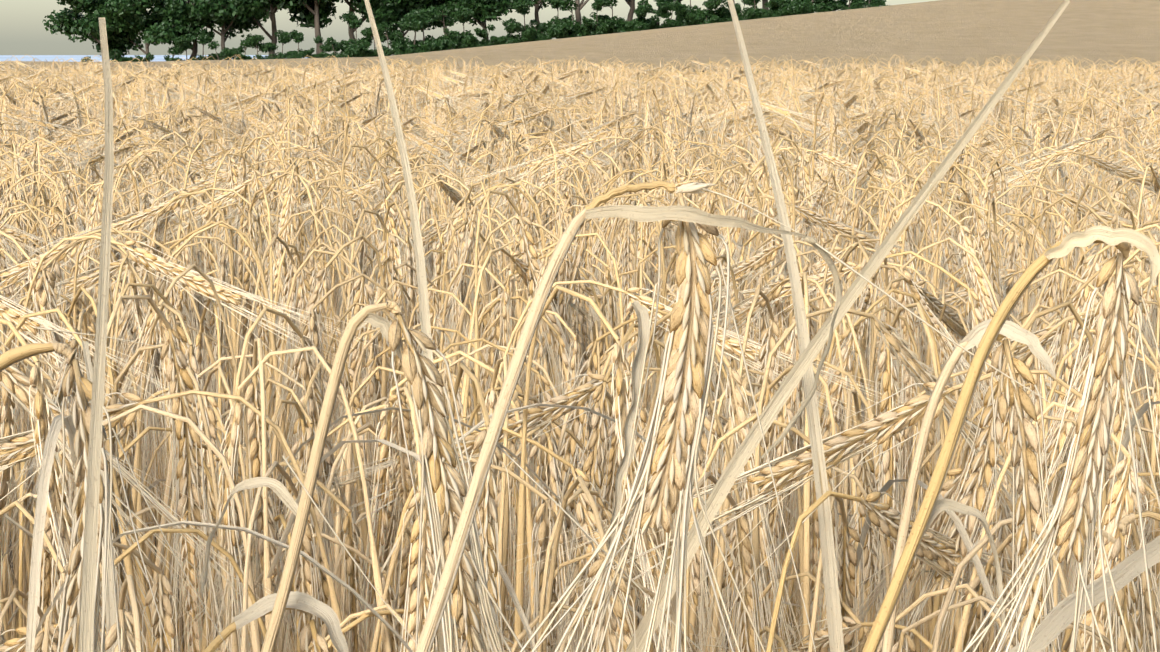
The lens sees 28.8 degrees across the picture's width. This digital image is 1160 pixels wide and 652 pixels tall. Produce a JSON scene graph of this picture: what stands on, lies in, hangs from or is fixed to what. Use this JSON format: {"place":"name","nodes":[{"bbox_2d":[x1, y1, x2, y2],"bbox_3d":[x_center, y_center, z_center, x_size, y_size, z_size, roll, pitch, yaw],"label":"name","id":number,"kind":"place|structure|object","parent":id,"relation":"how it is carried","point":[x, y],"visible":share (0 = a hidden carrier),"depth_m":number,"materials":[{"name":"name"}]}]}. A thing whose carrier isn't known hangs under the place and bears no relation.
{"place":"outdoors","nodes":[
{"label":"outdoors","id":0,"kind":"place"},
{"bbox_2d":[0,0,938,54],"label":"sky","id":1,"kind":"structure","parent":0,"point":[22,29],"materials":[{"name":"white"}]},
{"bbox_2d":[0,55,1151,651],"bbox_3d":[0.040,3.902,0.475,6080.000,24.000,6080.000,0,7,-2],"label":"ground","id":2,"kind":"structure","parent":0,"point":[56,57],"depth_m":2202.40,"materials":[{"name":"soil"}]},
{"bbox_2d":[0,81,124,264],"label":"barley plants","id":3,"kind":"object","parent":2,"relation":"on","point":[28,120],"visible":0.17,"depth_m":3.47,"materials":[{"name":"plant"}]},
{"bbox_2d":[0,75,135,530],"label":"barley plants","id":4,"kind":"object","parent":2,"relation":"on","point":[27,126],"visible":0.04,"depth_m":4.09,"materials":[{"name":"plant"}]},
{"bbox_2d":[0,59,157,95],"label":"barley plants","id":5,"kind":"object","parent":2,"relation":"on","point":[95,76],"visible":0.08,"depth_m":8.80,"materials":[{"name":"plant"}]},
{"bbox_2d":[42,0,139,59],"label":"tree","id":6,"kind":"object","parent":2,"relation":"on","point":[70,22],"visible":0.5,"depth_m":262.27,"materials":[{"name":"green plant"}]},
{"bbox_2d":[78,17,113,651],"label":"straw","id":7,"kind":"object","parent":2,"relation":"on","point":[86,624],"visible":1,"depth_m":0.49,"materials":[{"name":"beige plant"}]},
{"bbox_2d":[0,68,198,313],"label":"barley plants","id":8,"kind":"object","parent":2,"relation":"on","point":[141,112],"visible":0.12,"depth_m":5.38,"materials":[{"name":"plant"}]},
{"bbox_2d":[82,341,117,651],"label":"straw","id":9,"kind":"object","parent":2,"relation":"on","point":[110,614],"visible":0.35,"depth_m":0.79,"materials":[{"name":"beige plant"}]},
{"bbox_2d":[0,86,217,486],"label":"barley plants","id":10,"kind":"object","parent":2,"relation":"on","point":[17,108],"visible":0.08,"depth_m":4.67,"materials":[{"name":"plant"}]},
{"bbox_2d":[0,327,229,651],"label":"barley","id":11,"kind":"object","parent":2,"relation":"on","point":[68,639],"visible":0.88,"depth_m":0.59,"materials":[{"name":"plant"}]},
{"bbox_2d":[0,63,263,282],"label":"barley plants","id":12,"kind":"object","parent":2,"relation":"on","point":[184,85],"visible":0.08,"depth_m":7.06,"materials":[{"name":"plant"}]},
{"bbox_2d":[1,66,266,222],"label":"barley plants","id":13,"kind":"object","parent":2,"relation":"on","point":[48,104],"visible":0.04,"depth_m":5.95,"materials":[{"name":"plant"}]},
{"bbox_2d":[84,0,185,61],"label":"tree","id":14,"kind":"object","parent":2,"relation":"on","point":[139,18],"visible":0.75,"depth_m":260.54,"materials":[{"name":"green plant"}]},
{"bbox_2d":[0,69,279,229],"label":"barley plants","id":15,"kind":"object","parent":2,"relation":"on","point":[137,97],"visible":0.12,"depth_m":6.43,"materials":[{"name":"plant"}]},
{"bbox_2d":[15,65,267,208],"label":"barley plants","id":16,"kind":"object","parent":2,"relation":"on","point":[176,86],"visible":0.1,"depth_m":7.58,"materials":[{"name":"plant"}]},
{"bbox_2d":[0,246,346,651],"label":"barley plants","id":17,"kind":"object","parent":2,"relation":"on","point":[14,316],"visible":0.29,"depth_m":1.20,"materials":[{"name":"plant"}]},
{"bbox_2d":[0,203,389,651],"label":"barley plants","id":18,"kind":"object","parent":2,"relation":"on","point":[192,278],"visible":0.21,"depth_m":1.62,"materials":[{"name":"plant"}]},
{"bbox_2d":[0,135,389,651],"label":"barley plants","id":19,"kind":"object","parent":2,"relation":"on","point":[33,227],"visible":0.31,"depth_m":2.30,"materials":[{"name":"plant"}]},
{"bbox_2d":[147,0,243,59],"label":"tree","id":20,"kind":"object","parent":2,"relation":"on","point":[218,10],"visible":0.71,"depth_m":262.61,"materials":[{"name":"green plant"}]},
{"bbox_2d":[70,63,321,105],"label":"barley plants","id":21,"kind":"object","parent":2,"relation":"on","point":[261,90],"visible":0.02,"depth_m":8.35,"materials":[{"name":"plant"}]},
{"bbox_2d":[161,0,269,49],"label":"tree","id":22,"kind":"object","parent":2,"relation":"on","point":[250,9],"visible":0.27,"depth_m":264.43,"materials":[{"name":"green plant"}]},
{"bbox_2d":[114,60,342,97],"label":"barley plants","id":23,"kind":"object","parent":2,"relation":"on","point":[237,72],"depth_m":9.40,"materials":[{"name":"plant"}]},
{"bbox_2d":[0,114,458,651],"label":"barley plants","id":24,"kind":"object","parent":2,"relation":"on","point":[10,180],"visible":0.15,"depth_m":2.87,"materials":[{"name":"plant"}]},
{"bbox_2d":[0,80,488,533],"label":"barley plants","id":25,"kind":"object","parent":2,"relation":"on","point":[226,132],"visible":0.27,"depth_m":3.98,"materials":[{"name":"plant"}]},
{"bbox_2d":[28,78,477,493],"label":"barley plants","id":26,"kind":"object","parent":2,"relation":"on","point":[240,102],"visible":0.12,"depth_m":4.76,"materials":[{"name":"plant"}]},
{"bbox_2d":[233,0,296,56],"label":"tree","id":27,"kind":"object","parent":2,"relation":"on","point":[271,11],"visible":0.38,"depth_m":269.42,"materials":[{"name":"green plant"}]},
{"bbox_2d":[44,75,486,417],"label":"barley plants","id":28,"kind":"object","parent":2,"relation":"on","point":[232,115],"visible":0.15,"depth_m":5.24,"materials":[{"name":"plant"}]},
{"bbox_2d":[0,86,540,646],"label":"barley plants","id":29,"kind":"object","parent":2,"relation":"on","point":[176,146],"visible":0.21,"depth_m":3.38,"materials":[{"name":"plant"}]},
{"bbox_2d":[203,591,348,651],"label":"barley","id":30,"kind":"object","parent":2,"relation":"on","point":[308,606],"visible":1,"depth_m":0.65,"materials":[{"name":"plant"}]},
{"bbox_2d":[97,73,466,405],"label":"barley plants","id":31,"kind":"object","parent":2,"relation":"on","point":[307,100],"visible":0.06,"depth_m":5.95,"materials":[{"name":"plant"}]},
{"bbox_2d":[270,0,338,53],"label":"tree","id":32,"kind":"object","parent":2,"relation":"on","point":[315,14],"visible":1,"depth_m":267.48,"materials":[{"name":"green plant"}]},
{"bbox_2d":[171,66,480,299],"bbox_3d":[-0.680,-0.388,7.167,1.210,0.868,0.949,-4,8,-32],"label":"barley plants","id":33,"kind":"object","parent":2,"relation":"on","point":[363,86],"visible":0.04,"depth_m":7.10,"materials":[{"name":"plant"}]},
{"bbox_2d":[223,59,455,101],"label":"barley plants","id":34,"kind":"object","parent":2,"relation":"on","point":[379,76],"visible":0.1,"depth_m":8.82,"materials":[{"name":"plant"}]},
{"bbox_2d":[213,65,486,228],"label":"barley plants","id":35,"kind":"object","parent":2,"relation":"on","point":[453,72],"visible":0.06,"depth_m":7.77,"materials":[{"name":"plant"}]},
{"bbox_2d":[339,11,372,56],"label":"hedge","id":36,"kind":"object","parent":2,"relation":"on","point":[357,48],"visible":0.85,"depth_m":262.66,"materials":[{"name":"green plant"}]},
{"bbox_2d":[201,300,525,651],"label":"barley","id":37,"kind":"object","parent":2,"relation":"on","point":[466,596],"visible":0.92,"depth_m":0.64,"materials":[{"name":"plant"}]},
{"bbox_2d":[245,59,505,281],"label":"barley plants","id":38,"kind":"object","parent":2,"relation":"on","point":[303,78],"visible":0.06,"depth_m":8.27,"materials":[{"name":"plant"}]},
{"bbox_2d":[373,23,405,56],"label":"hedge","id":39,"kind":"object","parent":2,"relation":"on","point":[383,28],"visible":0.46,"depth_m":261.61,"materials":[{"name":"green plant"}]},
{"bbox_2d":[350,0,442,36],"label":"tree","id":40,"kind":"object","parent":2,"relation":"on","point":[391,17],"visible":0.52,"depth_m":267.65,"materials":[{"name":"green plant"}]},
{"bbox_2d":[364,0,449,651],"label":"straw","id":41,"kind":"object","parent":2,"relation":"on","point":[421,275],"visible":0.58,"depth_m":0.85,"materials":[{"name":"beige plant"}]},
{"bbox_2d":[389,8,444,54],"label":"tree","id":42,"kind":"object","parent":2,"relation":"on","point":[415,25],"visible":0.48,"depth_m":261.07,"materials":[{"name":"green plant"}]},
{"bbox_2d":[394,10,447,54],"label":"tree","id":43,"kind":"object","parent":2,"relation":"on","point":[428,44],"visible":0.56,"depth_m":260.53,"materials":[{"name":"green plant"}]},
{"bbox_2d":[423,5,471,50],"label":"tree","id":44,"kind":"object","parent":2,"relation":"on","point":[447,43],"visible":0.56,"depth_m":262.68,"materials":[{"name":"green plant"}]},
{"bbox_2d":[443,8,478,48],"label":"tree","id":45,"kind":"object","parent":2,"relation":"on","point":[464,14],"visible":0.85,"depth_m":261.73,"materials":[{"name":"green plant"}]},
{"bbox_2d":[439,0,538,39],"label":"tree","id":46,"kind":"object","parent":2,"relation":"on","point":[487,10],"visible":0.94,"depth_m":265.04,"materials":[{"name":"green plant"}]},
{"bbox_2d":[359,62,631,198],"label":"barley plants","id":47,"kind":"object","parent":2,"relation":"on","point":[554,80],"visible":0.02,"depth_m":7.66,"materials":[{"name":"plant"}]},
{"bbox_2d":[254,81,738,370],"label":"barley plants","id":48,"kind":"object","parent":2,"relation":"on","point":[486,113],"visible":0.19,"depth_m":4.79,"materials":[{"name":"plant"}]},
{"bbox_2d":[308,70,701,356],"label":"barley plants","id":49,"kind":"object","parent":2,"relation":"on","point":[471,94],"visible":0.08,"depth_m":5.90,"materials":[{"name":"plant"}]},
{"bbox_2d":[367,63,643,284],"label":"barley plants","id":50,"kind":"object","parent":2,"relation":"on","point":[534,80],"visible":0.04,"depth_m":7.03,"materials":[{"name":"plant"}]},
{"bbox_2d":[297,71,714,277],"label":"barley plants","id":51,"kind":"object","parent":2,"relation":"on","point":[544,92],"visible":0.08,"depth_m":5.24,"materials":[{"name":"plant"}]},
{"bbox_2d":[18,134,1004,651],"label":"barley plants","id":52,"kind":"object","parent":2,"relation":"on","point":[430,216],"visible":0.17,"depth_m":2.33,"materials":[{"name":"plant"}]},
{"bbox_2d":[394,60,633,105],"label":"barley plants","id":53,"kind":"object","parent":2,"relation":"on","point":[530,75],"visible":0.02,"depth_m":8.20,"materials":[{"name":"plant"}]},
{"bbox_2d":[501,0,543,42],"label":"tree","id":54,"kind":"object","parent":2,"relation":"on","point":[528,33],"visible":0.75,"depth_m":260.43,"materials":[{"name":"green plant"}]},
{"bbox_2d":[117,118,960,651],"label":"barley plants","id":55,"kind":"object","parent":2,"relation":"on","point":[509,166],"visible":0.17,"depth_m":2.83,"materials":[{"name":"plant"}]},
{"bbox_2d":[199,88,881,636],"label":"barley plants","id":56,"kind":"object","parent":2,"relation":"on","point":[523,120],"visible":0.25,"depth_m":3.58,"materials":[{"name":"plant"}]},
{"bbox_2d":[378,64,714,275],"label":"barley plants","id":57,"kind":"object","parent":2,"relation":"on","point":[417,91],"visible":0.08,"depth_m":6.50,"materials":[{"name":"plant"}]},
{"bbox_2d":[250,80,862,494],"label":"barley plants","id":58,"kind":"object","parent":2,"relation":"on","point":[422,132],"visible":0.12,"depth_m":4.03,"materials":[{"name":"plant"}]},
{"bbox_2d":[541,0,574,38],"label":"tree","id":59,"kind":"object","parent":2,"relation":"on","point":[556,30],"visible":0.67,"depth_m":261.93,"materials":[{"name":"green plant"}]},
{"bbox_2d":[551,0,601,36],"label":"tree","id":60,"kind":"object","parent":2,"relation":"on","point":[577,30],"visible":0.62,"depth_m":262.02,"materials":[{"name":"green plant"}]},
{"bbox_2d":[0,145,1159,651],"bbox_3d":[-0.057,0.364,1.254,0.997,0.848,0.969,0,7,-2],"label":"barley plants","id":61,"kind":"object","parent":2,"relation":"on","point":[558,452],"visible":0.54,"depth_m":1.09,"materials":[{"name":"plant"}]},
{"bbox_2d":[0,295,1159,651],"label":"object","id":62,"kind":"object","parent":2,"relation":"on","point":[260,535],"visible":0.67,"depth_m":0.92,"materials":[{"name":"plant"}]},
{"bbox_2d":[0,0,1159,74],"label":"field","id":63,"kind":"structure","parent":2,"relation":"on","point":[958,32],"depth_m":34.01,"materials":[{"name":"beige plant"}]},
{"bbox_2d":[581,0,611,35],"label":"tree","id":64,"kind":"object","parent":2,"relation":"on","point":[599,27],"visible":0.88,"depth_m":261.22,"materials":[{"name":"green plant"}]},
{"bbox_2d":[590,0,635,32],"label":"tree","id":65,"kind":"object","parent":2,"relation":"on","point":[616,26],"visible":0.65,"depth_m":261.94,"materials":[{"name":"green plant"}]},
{"bbox_2d":[619,0,653,31],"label":"tree","id":66,"kind":"object","parent":2,"relation":"on","point":[641,10],"visible":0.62,"depth_m":261.69,"materials":[{"name":"green plant"}]},
{"bbox_2d":[542,64,770,147],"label":"barley plants","id":67,"kind":"object","parent":2,"relation":"on","point":[658,90],"visible":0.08,"depth_m":8.21,"materials":[{"name":"plant"}]},
{"bbox_2d":[282,180,1049,651],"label":"barley","id":68,"kind":"object","parent":2,"relation":"on","point":[666,468],"visible":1,"depth_m":0.59,"materials":[{"name":"plant"}]},
{"bbox_2d":[559,62,775,94],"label":"barley plants","id":69,"kind":"object","parent":2,"relation":"on","point":[686,74],"visible":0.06,"depth_m":8.93,"materials":[{"name":"plant"}]},
{"bbox_2d":[535,61,804,153],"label":"barley plants","id":70,"kind":"object","parent":2,"relation":"on","point":[699,78],"visible":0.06,"depth_m":7.71,"materials":[{"name":"plant"}]},
{"bbox_2d":[547,66,834,175],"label":"barley plants","id":71,"kind":"object","parent":2,"relation":"on","point":[678,84],"visible":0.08,"depth_m":7.14,"materials":[{"name":"plant"}]},
{"bbox_2d":[685,0,725,25],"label":"tree","id":72,"kind":"object","parent":2,"relation":"on","point":[707,18],"visible":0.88,"depth_m":261.81,"materials":[{"name":"green plant"}]},
{"bbox_2d":[571,64,894,186],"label":"barley plants","id":73,"kind":"object","parent":2,"relation":"on","point":[738,96],"visible":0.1,"depth_m":6.58,"materials":[{"name":"plant"}]},
{"bbox_2d":[541,69,981,399],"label":"barley plants","id":74,"kind":"object","parent":2,"relation":"on","point":[899,103],"visible":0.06,"depth_m":5.32,"materials":[{"name":"plant"}]},
{"bbox_2d":[594,72,971,222],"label":"barley plants","id":75,"kind":"object","parent":2,"relation":"on","point":[791,99],"visible":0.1,"depth_m":5.89,"materials":[{"name":"plant"}]},
{"bbox_2d":[727,0,844,651],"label":"grass blade","id":76,"kind":"object","parent":2,"relation":"on","point":[834,621],"visible":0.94,"depth_m":0.84,"materials":[{"name":"beige plant"}]},
{"bbox_2d":[764,0,811,16],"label":"tree","id":77,"kind":"object","parent":2,"relation":"on","point":[786,9],"visible":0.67,"depth_m":261.80,"materials":[{"name":"green plant"}]},
{"bbox_2d":[505,224,1159,651],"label":"barley plants","id":78,"kind":"object","parent":2,"relation":"on","point":[839,448],"visible":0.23,"depth_m":1.12,"materials":[{"name":"plant"}]},
{"bbox_2d":[563,75,1101,562],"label":"barley plants","id":79,"kind":"object","parent":2,"relation":"on","point":[749,117],"visible":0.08,"depth_m":4.09,"materials":[{"name":"plant"}]},
{"bbox_2d":[717,60,958,108],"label":"barley plants","id":80,"kind":"object","parent":2,"relation":"on","point":[824,81],"visible":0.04,"depth_m":8.29,"materials":[{"name":"plant"}]},
{"bbox_2d":[522,95,1159,646],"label":"barley plants","id":81,"kind":"object","parent":2,"relation":"on","point":[988,143],"visible":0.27,"depth_m":3.61,"materials":[{"name":"plant"}]},
{"bbox_2d":[599,71,1086,407],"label":"barley plants","id":82,"kind":"object","parent":2,"relation":"on","point":[770,134],"visible":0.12,"depth_m":4.76,"materials":[{"name":"plant"}]},
{"bbox_2d":[710,61,975,240],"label":"barley plants","id":83,"kind":"object","parent":2,"relation":"on","point":[881,82],"visible":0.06,"depth_m":7.72,"materials":[{"name":"plant"}]},
{"bbox_2d":[625,0,1069,651],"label":"straw","id":84,"kind":"object","parent":2,"relation":"on","point":[751,440],"visible":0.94,"depth_m":0.82,"materials":[{"name":"beige plant"}]},
{"bbox_2d":[580,117,1159,651],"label":"barley plants","id":85,"kind":"object","parent":2,"relation":"on","point":[1072,177],"visible":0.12,"depth_m":2.89,"materials":[{"name":"plant"}]},
{"bbox_2d":[630,163,1159,651],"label":"barley plants","id":86,"kind":"object","parent":2,"relation":"on","point":[1060,291],"visible":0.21,"depth_m":1.73,"materials":[{"name":"plant"}]},
{"bbox_2d":[764,62,1062,149],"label":"barley plants","id":87,"kind":"object","parent":2,"relation":"on","point":[877,87],"visible":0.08,"depth_m":7.17,"materials":[{"name":"plant"}]},
{"bbox_2d":[774,68,1091,177],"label":"barley plants","id":88,"kind":"object","parent":2,"relation":"on","point":[956,86],"visible":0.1,"depth_m":6.56,"materials":[{"name":"plant"}]},
{"bbox_2d":[715,128,1159,651],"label":"barley plants","id":89,"kind":"object","parent":2,"relation":"on","point":[1041,245],"visible":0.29,"depth_m":2.33,"materials":[{"name":"plant"}]},
{"bbox_2d":[788,71,1105,380],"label":"barley plants","id":90,"kind":"object","parent":2,"relation":"on","point":[961,98],"visible":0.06,"depth_m":5.89,"materials":[{"name":"plant"}]},
{"bbox_2d":[881,319,1060,651],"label":"barley","id":91,"kind":"object","parent":2,"relation":"on","point":[1017,397],"visible":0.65,"depth_m":0.70,"materials":[{"name":"plant"}]},
{"bbox_2d":[783,76,1159,386],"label":"barley plants","id":92,"kind":"object","parent":2,"relation":"on","point":[1077,109],"visible":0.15,"depth_m":5.44,"materials":[{"name":"plant"}]},
{"bbox_2d":[862,225,1159,651],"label":"barley","id":93,"kind":"object","parent":2,"relation":"on","point":[1087,455],"depth_m":0.60,"materials":[{"name":"beige plant"}]},
{"bbox_2d":[877,99,1159,578],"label":"barley plants","id":94,"kind":"object","parent":2,"relation":"on","point":[1075,132],"visible":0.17,"depth_m":3.63,"materials":[{"name":"plant"}]},
{"bbox_2d":[878,61,1159,106],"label":"barley patch","id":95,"kind":"object","parent":2,"relation":"on","point":[1065,88],"visible":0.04,"depth_m":7.72,"materials":[{"name":"plant"}]},
{"bbox_2d":[889,73,1159,368],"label":"barley patch","id":96,"kind":"object","parent":2,"relation":"on","point":[1101,118],"visible":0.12,"depth_m":4.80,"materials":[{"name":"plant"}]},
{"bbox_2d":[899,59,1150,170],"bbox_3d":[1.608,-0.550,8.417,1.090,0.879,1.168,0,7,-2],"label":"barley patch","id":97,"kind":"object","parent":2,"relation":"on","point":[962,78],"visible":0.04,"depth_m":8.36,"materials":[{"name":"plant"}]},
{"bbox_2d":[916,87,1159,416],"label":"barley patch","id":98,"kind":"object","parent":2,"relation":"on","point":[1149,137],"visible":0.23,"depth_m":4.22,"materials":[{"name":"plant"}]},
{"bbox_2d":[949,65,1155,206],"bbox_3d":[1.618,-0.381,7.110,0.949,0.868,1.210,-4,8,-32],"label":"barley patch","id":99,"kind":"object","parent":2,"relation":"on","point":[1103,82],"visible":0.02,"depth_m":7.13,"materials":[{"name":"plant"}]},
{"bbox_2d":[969,68,1159,218],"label":"barley patch","id":100,"kind":"object","parent":2,"relation":"on","point":[1148,88],"visible":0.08,"depth_m":6.57,"materials":[{"name":"plant"}]},
{"bbox_2d":[989,69,1159,219],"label":"barley patch","id":101,"kind":"object","parent":2,"relation":"on","point":[1052,100],"visible":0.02,"depth_m":6.02,"materials":[{"name":"plant"}]},
{"bbox_2d":[1008,510,1159,651],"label":"barley","id":102,"kind":"object","parent":2,"relation":"on","point":[1126,570],"visible":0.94,"depth_m":0.66,"materials":[{"name":"plant"}]},
{"bbox_2d":[1063,138,1159,386],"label":"barley patch","id":103,"kind":"object","parent":2,"relation":"on","point":[1154,149],"visible":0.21,"depth_m":3.07,"materials":[{"name":"plant"}]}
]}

